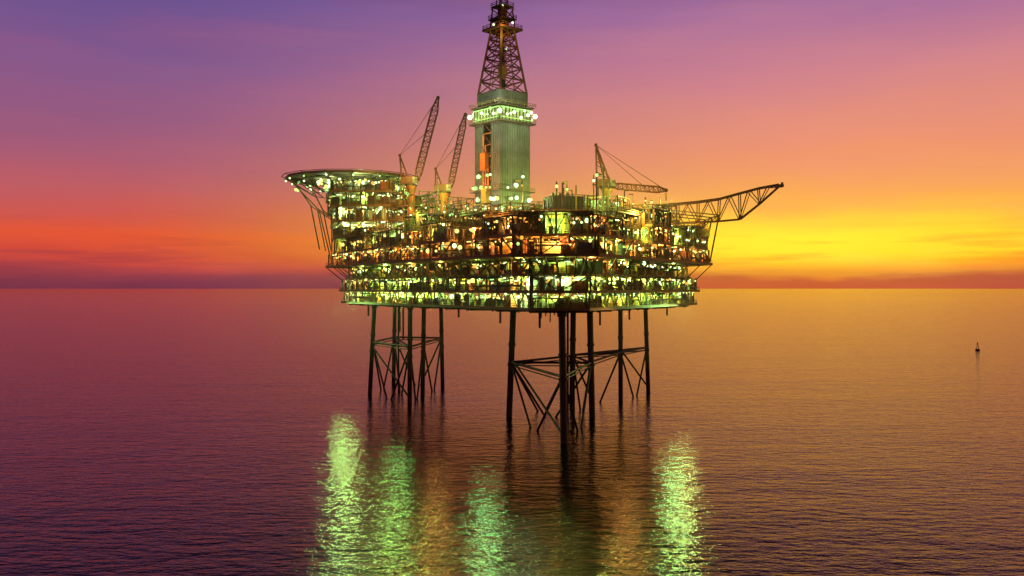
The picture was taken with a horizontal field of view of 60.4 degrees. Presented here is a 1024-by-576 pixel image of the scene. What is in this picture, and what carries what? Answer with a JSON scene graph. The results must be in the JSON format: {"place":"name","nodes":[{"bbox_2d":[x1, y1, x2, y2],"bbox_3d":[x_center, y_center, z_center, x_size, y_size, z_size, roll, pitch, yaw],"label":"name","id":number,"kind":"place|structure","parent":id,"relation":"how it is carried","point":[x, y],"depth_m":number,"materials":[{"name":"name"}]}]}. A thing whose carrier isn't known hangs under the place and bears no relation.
{"place":"outdoors","nodes":[
{"label":"outdoors","id":0,"kind":"place"},
{"bbox_2d":[0,289,1023,575],"bbox_3d":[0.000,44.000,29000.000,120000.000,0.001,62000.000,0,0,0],"label":"sea","id":1,"kind":"structure","parent":0,"point":[750,433],"depth_m":253.92,"materials":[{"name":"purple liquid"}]},
{"bbox_2d":[281,0,783,443],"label":"oil platform","id":2,"kind":"structure","parent":1,"relation":"in","point":[590,249],"depth_m":306.19,"materials":[{"name":"metal"}]},
{"bbox_2d":[0,0,1023,288],"label":"sky","id":3,"kind":"structure","parent":0,"point":[145,144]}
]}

